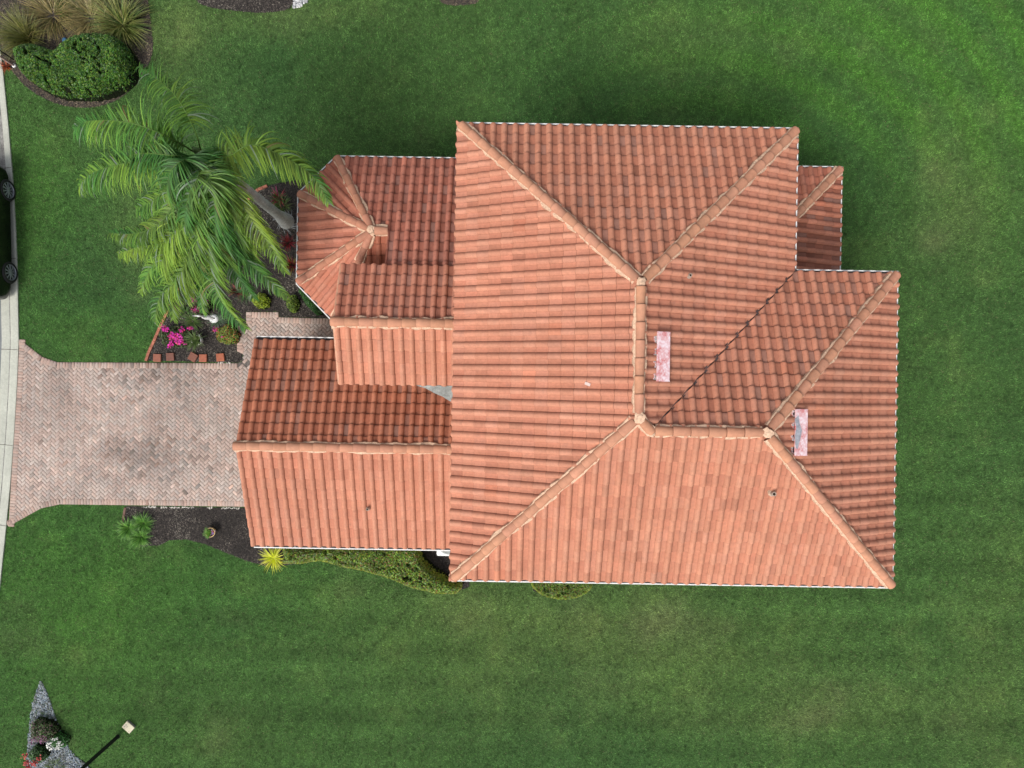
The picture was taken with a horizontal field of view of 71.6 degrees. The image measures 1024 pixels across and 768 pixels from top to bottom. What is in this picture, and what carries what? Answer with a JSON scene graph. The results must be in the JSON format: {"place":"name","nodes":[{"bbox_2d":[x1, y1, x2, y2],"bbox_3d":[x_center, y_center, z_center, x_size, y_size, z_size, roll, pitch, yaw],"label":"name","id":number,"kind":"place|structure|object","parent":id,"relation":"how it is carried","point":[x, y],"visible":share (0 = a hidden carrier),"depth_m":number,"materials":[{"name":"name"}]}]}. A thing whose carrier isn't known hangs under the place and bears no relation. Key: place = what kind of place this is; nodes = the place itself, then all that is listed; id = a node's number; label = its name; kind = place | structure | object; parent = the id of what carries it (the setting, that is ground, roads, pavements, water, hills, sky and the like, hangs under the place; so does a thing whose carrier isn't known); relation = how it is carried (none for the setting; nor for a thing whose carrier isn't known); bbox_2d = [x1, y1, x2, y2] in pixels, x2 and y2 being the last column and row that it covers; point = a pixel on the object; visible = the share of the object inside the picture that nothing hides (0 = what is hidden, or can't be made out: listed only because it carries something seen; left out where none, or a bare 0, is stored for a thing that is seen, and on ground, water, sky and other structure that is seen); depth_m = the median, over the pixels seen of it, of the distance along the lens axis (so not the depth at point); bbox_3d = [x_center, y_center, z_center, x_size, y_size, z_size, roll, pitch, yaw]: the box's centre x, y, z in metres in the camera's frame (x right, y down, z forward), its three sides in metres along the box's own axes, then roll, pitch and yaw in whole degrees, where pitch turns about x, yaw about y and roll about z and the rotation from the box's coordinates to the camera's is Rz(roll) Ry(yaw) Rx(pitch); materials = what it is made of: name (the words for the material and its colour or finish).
{"place":"outdoors","nodes":[
{"label":"outdoors","id":0,"kind":"place"},
{"bbox_2d":[0,300,1,373],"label":"road","id":1,"kind":"structure","parent":0,"point":[0,337],"depth_m":24.19,"materials":[{"name":"grey asphalt"}]},
{"bbox_2d":[0,166,17,299],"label":"parked car","id":2,"kind":"object","parent":1,"relation":"on","point":[8,273],"visible":1,"depth_m":23.70,"materials":[{"name":"black paint"}]},
{"bbox_2d":[7,339,249,526],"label":"driveway","id":3,"kind":"structure","parent":0,"point":[95,429],"depth_m":24.17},
{"bbox_2d":[146,362,239,509],"bbox_3d":[-10.870,1.739,24.180,3.285,0.045,5.041,1,90,0],"label":"driveway edge mortar","id":4,"kind":"object","parent":3,"relation":"on","point":[192,506],"visible":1,"depth_m":24.16,"materials":[{"name":"grey concrete"}]},
{"bbox_2d":[0,0,1023,767],"bbox_3d":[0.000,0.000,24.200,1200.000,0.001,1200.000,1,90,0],"label":"lawn","id":5,"kind":"structure","parent":0,"point":[896,596],"depth_m":24.20,"materials":[{"name":"green plant"}]},
{"bbox_2d":[0,44,19,586],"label":"kerb","id":6,"kind":"structure","parent":5,"relation":"on","point":[10,340],"depth_m":24.15,"materials":[{"name":"concrete"}]},
{"bbox_2d":[0,63,17,525],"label":"kerb joints","id":7,"kind":"object","parent":6,"relation":"on","point":[8,349],"visible":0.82,"depth_m":24.14,"materials":[{"name":"grey concrete"}]},
{"bbox_2d":[25,681,89,767],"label":"gravel","id":8,"kind":"structure","parent":5,"relation":"on","point":[58,753],"depth_m":24.16,"materials":[{"name":"grey gravel"}]},
{"bbox_2d":[22,742,50,767],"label":"flowering shrub","id":9,"kind":"object","parent":8,"relation":"on","point":[40,752],"visible":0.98,"depth_m":23.88,"materials":[{"name":"green plant"}]},
{"bbox_2d":[29,717,61,744],"bbox_3d":[-15.799,11.701,23.942,0.921,0.615,0.802,1,90,0],"label":"flowering shrub","id":10,"kind":"object","parent":8,"relation":"on","point":[44,729],"visible":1,"depth_m":23.88,"materials":[{"name":"green plant"}]},
{"bbox_2d":[41,757,66,767],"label":"grass tuft","id":11,"kind":"object","parent":8,"relation":"on","point":[56,762],"visible":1,"depth_m":24.12,"materials":[{"name":"green plant"}]},
{"bbox_2d":[46,730,71,750],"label":"flowering shrub","id":12,"kind":"object","parent":8,"relation":"on","point":[61,739],"visible":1,"depth_m":23.97,"materials":[{"name":"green plant"}]},
{"bbox_2d":[80,734,119,767],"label":"lamp post","id":13,"kind":"object","parent":5,"relation":"on","point":[100,752],"visible":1,"depth_m":23.14,"materials":[{"name":"black metal"}]},
{"bbox_2d":[122,507,125,524],"bbox_3d":[-13.219,4.509,24.180,0.096,0.050,0.620,8,90,0],"label":"brick edging","id":14,"kind":"object","parent":5,"relation":"on","point":[124,510],"visible":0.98,"depth_m":24.16,"materials":[{"name":"brown brick"}]},
{"bbox_2d":[122,720,135,732],"bbox_3d":[-13.029,11.656,24.140,0.360,0.119,0.290,41,90,0],"label":"utility box","id":15,"kind":"object","parent":5,"relation":"on","point":[128,726],"visible":1,"depth_m":24.09,"materials":[{"name":"plastic"}]},
{"bbox_2d":[149,180,327,362],"bbox_3d":[-8.535,-3.844,24.190,7.667,0.001,6.258,1,90,0],"label":"mulch bed","id":16,"kind":"object","parent":5,"relation":"on","point":[235,301],"visible":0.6,"depth_m":24.19,"materials":[{"name":"brown wood"}]},
{"bbox_2d":[153,354,161,361],"bbox_3d":[-12.062,-0.888,24.140,0.265,0.075,0.266,3,90,0],"label":"square paver","id":17,"kind":"object","parent":16,"relation":"on","point":[157,357],"visible":1,"depth_m":24.11,"materials":[{"name":"orange stone"}]},
{"bbox_2d":[166,353,174,360],"bbox_3d":[-11.618,-0.924,24.140,0.265,0.077,0.266,-2,90,0],"label":"square paver","id":18,"kind":"object","parent":16,"relation":"on","point":[170,356],"visible":1,"depth_m":24.11,"materials":[{"name":"brown stone"}]},
{"bbox_2d":[158,325,192,347],"bbox_3d":[-11.355,-1.603,23.995,1.250,0.510,0.813,1,90,0],"label":"flowering shrub","id":19,"kind":"object","parent":16,"relation":"on","point":[171,336],"visible":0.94,"depth_m":23.87,"materials":[{"name":"pink plant"}]},
{"bbox_2d":[178,304,193,319],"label":"spiky plant","id":20,"kind":"object","parent":16,"relation":"on","point":[185,309],"visible":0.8,"depth_m":24.12,"materials":[{"name":"green plant"}]},
{"bbox_2d":[181,331,204,351],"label":"spiky plant","id":21,"kind":"object","parent":16,"relation":"on","point":[196,340],"visible":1,"depth_m":23.80,"materials":[{"name":"green plant"}]},
{"bbox_2d":[187,352,198,361],"bbox_3d":[-10.847,-0.915,24.140,0.275,0.082,0.277,30,90,0],"label":"square paver","id":22,"kind":"object","parent":16,"relation":"on","point":[192,357],"visible":0.98,"depth_m":24.11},
{"bbox_2d":[182,311,204,330],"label":"spiky plant","id":23,"kind":"object","parent":16,"relation":"on","point":[189,320],"visible":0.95,"depth_m":24.10,"materials":[{"name":"green plant"}]},
{"bbox_2d":[189,297,212,315],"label":"flowering shrub","id":24,"kind":"object","parent":16,"relation":"on","point":[195,310],"visible":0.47,"depth_m":23.90,"materials":[{"name":"green plant"}]},
{"bbox_2d":[72,62,333,333],"bbox_3d":[-8.693,-4.418,20.003,6.127,8.425,6.450,40,90,0],"label":"palm tree","id":25,"kind":"object","parent":16,"relation":"on","point":[192,241],"visible":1,"depth_m":17.26,"materials":[{"name":"green plant"}]},
{"bbox_2d":[199,354,206,361],"bbox_3d":[-10.503,-0.879,24.140,0.260,0.070,0.260,1,90,0],"label":"square paver","id":26,"kind":"object","parent":16,"relation":"on","point":[202,357],"visible":1,"depth_m":24.11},
{"bbox_2d":[145,184,267,360],"bbox_3d":[-10.586,-3.906,24.165,0.557,0.070,7.282,35,90,0],"label":"brick edging","id":27,"kind":"object","parent":16,"relation":"on","point":[161,323],"visible":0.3,"depth_m":24.13,"materials":[{"name":"brick"}]},
{"bbox_2d":[195,314,217,322],"bbox_3d":[-10.187,-2.195,23.654,0.402,1.093,0.310,-31,90,0],"label":"egret statue","id":28,"kind":"object","parent":16,"relation":"on","point":[214,318],"visible":1,"depth_m":23.72,"materials":[{"name":"white paint"}]},
{"bbox_2d":[208,311,226,328],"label":"spiky plant","id":29,"kind":"object","parent":16,"relation":"on","point":[219,319],"visible":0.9,"depth_m":24.14,"materials":[{"name":"green plant"}]},
{"bbox_2d":[216,353,224,361],"bbox_3d":[-9.914,-0.906,24.140,0.265,0.075,0.266,-5,90,0],"label":"square paver","id":30,"kind":"object","parent":16,"relation":"on","point":[220,356],"visible":1,"depth_m":24.11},
{"bbox_2d":[212,324,241,344],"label":"shrub","id":31,"kind":"object","parent":16,"relation":"on","point":[227,334],"visible":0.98,"depth_m":23.85,"materials":[{"name":"green plant"}]},
{"bbox_2d":[229,285,246,300],"bbox_3d":[-9.305,-3.155,24.009,0.765,0.341,0.615,27,90,0],"label":"cordyline","id":32,"kind":"object","parent":16,"relation":"on","point":[232,292],"visible":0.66,"depth_m":24.07,"materials":[{"name":"red plant"}]},
{"bbox_2d":[233,287,254,306],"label":"spiky plant","id":33,"kind":"object","parent":16,"relation":"on","point":[242,297],"visible":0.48,"depth_m":24.11,"materials":[{"name":"green plant"}]},
{"bbox_2d":[252,292,271,308],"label":"shrub","id":34,"kind":"object","parent":16,"relation":"on","point":[265,301],"visible":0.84,"depth_m":23.91,"materials":[{"name":"green plant"}]},
{"bbox_2d":[269,188,285,207],"bbox_3d":[-7.940,-6.333,23.968,0.757,0.424,0.848,1,90,0],"label":"cordyline","id":35,"kind":"object","parent":16,"relation":"on","point":[275,194],"visible":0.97,"depth_m":24.07,"materials":[{"name":"red plant"}]},
{"bbox_2d":[272,194,293,211],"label":"strap leaf plant","id":36,"kind":"object","parent":16,"relation":"on","point":[284,202],"visible":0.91,"depth_m":24.10,"materials":[{"name":"green plant"}]},
{"bbox_2d":[278,234,295,250],"bbox_3d":[-7.623,-4.812,23.996,0.700,0.368,0.704,-32,90,0],"label":"cordyline","id":37,"kind":"object","parent":16,"relation":"on","point":[287,239],"visible":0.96,"depth_m":24.09,"materials":[{"name":"red plant"}]},
{"bbox_2d":[285,254,295,272],"bbox_3d":[-7.492,-4.096,23.968,0.804,0.425,0.765,-32,90,0],"label":"cordyline","id":38,"kind":"object","parent":16,"relation":"on","point":[290,263],"visible":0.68,"depth_m":24.06,"materials":[{"name":"red plant"}]},
{"bbox_2d":[286,295,300,312],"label":"shrub","id":39,"kind":"object","parent":16,"relation":"on","point":[293,303],"visible":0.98,"depth_m":23.89,"materials":[{"name":"green plant"}]},
{"bbox_2d":[299,288,323,315],"bbox_3d":[-6.760,-2.851,23.963,0.921,0.574,1.093,1,90,0],"label":"hedge","id":40,"kind":"object","parent":16,"relation":"on","point":[312,306],"visible":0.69,"depth_m":23.77,"materials":[{"name":"green plant"}]},
{"bbox_2d":[0,0,478,107],"bbox_3d":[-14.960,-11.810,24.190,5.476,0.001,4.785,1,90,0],"label":"mulch bed","id":41,"kind":"object","parent":5,"relation":"on","point":[97,103],"visible":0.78,"depth_m":24.19,"materials":[{"name":"brown wood"}]},
{"bbox_2d":[0,61,10,73],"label":"bromeliad","id":42,"kind":"object","parent":41,"relation":"on","point":[5,65],"visible":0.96,"depth_m":24.11,"materials":[{"name":"red plant"}]},
{"bbox_2d":[0,56,16,67],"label":"post","id":43,"kind":"object","parent":41,"relation":"on","point":[10,63],"visible":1,"depth_m":23.94,"materials":[{"name":"metal"}]},
{"bbox_2d":[0,1,53,60],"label":"ornamental grass","id":44,"kind":"object","parent":41,"relation":"on","point":[18,35],"depth_m":23.87,"materials":[{"name":"green plant"}]},
{"bbox_2d":[10,0,86,46],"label":"ornamental grass","id":45,"kind":"object","parent":41,"relation":"on","point":[43,4],"depth_m":24.02,"materials":[{"name":"green plant"}]},
{"bbox_2d":[53,0,83,15],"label":"grass tuft","id":46,"kind":"object","parent":41,"relation":"on","point":[66,10],"visible":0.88,"depth_m":24.07,"materials":[{"name":"green plant"}]},
{"bbox_2d":[13,33,139,101],"bbox_3d":[-14.615,-10.662,23.707,3.992,1.086,2.148,1,90,0],"label":"shrub","id":47,"kind":"object","parent":41,"relation":"on","point":[92,67],"visible":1,"depth_m":23.34,"materials":[{"name":"green plant"}]},
{"bbox_2d":[55,0,115,35],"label":"ornamental grass","id":48,"kind":"object","parent":41,"relation":"on","point":[82,24],"depth_m":24.01,"materials":[{"name":"beige plant"}]},
{"bbox_2d":[81,0,139,19],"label":"ornamental grass","id":49,"kind":"object","parent":41,"relation":"on","point":[105,5],"depth_m":23.89,"materials":[{"name":"beige plant"}]},
{"bbox_2d":[81,0,155,55],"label":"ornamental grass","id":50,"kind":"object","parent":41,"relation":"on","point":[128,24],"depth_m":23.89,"materials":[{"name":"green plant"}]},
{"bbox_2d":[199,0,292,12],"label":"mulch bed","id":51,"kind":"object","parent":5,"relation":"on","point":[255,4],"visible":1,"depth_m":24.19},
{"bbox_2d":[237,312,333,363],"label":"path","id":52,"kind":"structure","parent":5,"relation":"on","point":[304,326],"depth_m":24.16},
{"bbox_2d":[125,506,468,590],"bbox_3d":[-7.335,5.604,24.190,11.801,0.001,2.719,1,90,0],"label":"mulch bed","id":53,"kind":"object","parent":5,"relation":"on","point":[201,525],"visible":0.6,"depth_m":24.19,"materials":[{"name":"brown soil"}]},
{"bbox_2d":[116,516,137,541],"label":"strap leaf clump","id":54,"kind":"object","parent":53,"relation":"on","point":[124,530],"visible":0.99,"depth_m":24.03,"materials":[{"name":"green plant"}]},
{"bbox_2d":[127,525,152,548],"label":"strap leaf clump","id":55,"kind":"object","parent":53,"relation":"on","point":[138,539],"visible":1,"depth_m":24.04,"materials":[{"name":"green plant"}]},
{"bbox_2d":[128,512,156,534],"bbox_3d":[-12.541,4.756,24.002,0.944,0.356,0.953,1,90,0],"label":"strap leaf clump","id":56,"kind":"object","parent":53,"relation":"on","point":[139,520],"visible":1,"depth_m":24.05,"materials":[{"name":"green plant"}]},
{"bbox_2d":[204,527,215,537],"bbox_3d":[-10.226,5.017,23.960,0.421,0.479,0.418,30,90,0],"label":"flower pot","id":57,"kind":"object","parent":53,"relation":"on","point":[209,532],"visible":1,"depth_m":23.90,"materials":[{"name":"beige metal"}]},
{"bbox_2d":[259,548,283,573],"bbox_3d":[-8.139,5.938,23.957,1.018,0.446,1.094,1,90,0],"label":"yellow spider plant","id":58,"kind":"object","parent":53,"relation":"on","point":[272,558],"visible":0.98,"depth_m":24.04,"materials":[{"name":"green plant"}]},
{"bbox_2d":[124,0,535,590],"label":"mulch chips","id":59,"kind":"object","parent":53,"relation":"on","point":[291,191],"visible":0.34,"depth_m":24.17,"materials":[{"name":"brown wood"}]},
{"bbox_2d":[282,548,463,593],"bbox_3d":[-4.666,6.189,23.789,6.085,0.923,1.662,1,90,0],"label":"hedge","id":60,"kind":"object","parent":53,"relation":"on","point":[416,569],"visible":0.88,"depth_m":23.46,"materials":[{"name":"green plant"}]},
{"bbox_2d":[437,551,449,555],"bbox_3d":[-2.088,5.281,23.764,0.900,0.872,0.900,1,90,0],"label":"air conditioner","id":61,"kind":"object","parent":53,"relation":"on","point":[443,553],"visible":0.08,"depth_m":23.37,"materials":[{"name":"metal"}]},
{"bbox_2d":[441,0,477,5],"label":"mulch bed","id":62,"kind":"object","parent":5,"relation":"on","point":[451,3],"visible":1,"depth_m":24.19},
{"bbox_2d":[232,120,900,588],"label":"house","id":63,"kind":"structure","parent":5,"relation":"on","point":[604,354],"depth_m":17.72,"materials":[{"name":"tile"}]},
{"label":"mulch bed","id":64,"kind":"structure","parent":5,"relation":"on","visible":0},
{"bbox_2d":[531,583,591,599],"bbox_3d":[1.676,6.730,23.818,2.176,0.865,1.042,1,90,0],"label":"hedge","id":65,"kind":"object","parent":64,"relation":"on","point":[563,591],"visible":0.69,"depth_m":23.48,"materials":[{"name":"green plant"}]},
{"label":"gravel bed","id":66,"kind":"structure","parent":0,"visible":0},
{"bbox_2d":[292,0,307,8],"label":"white stones","id":67,"kind":"object","parent":66,"relation":"on","point":[299,4],"visible":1,"depth_m":24.16,"materials":[{"name":"white stone"}]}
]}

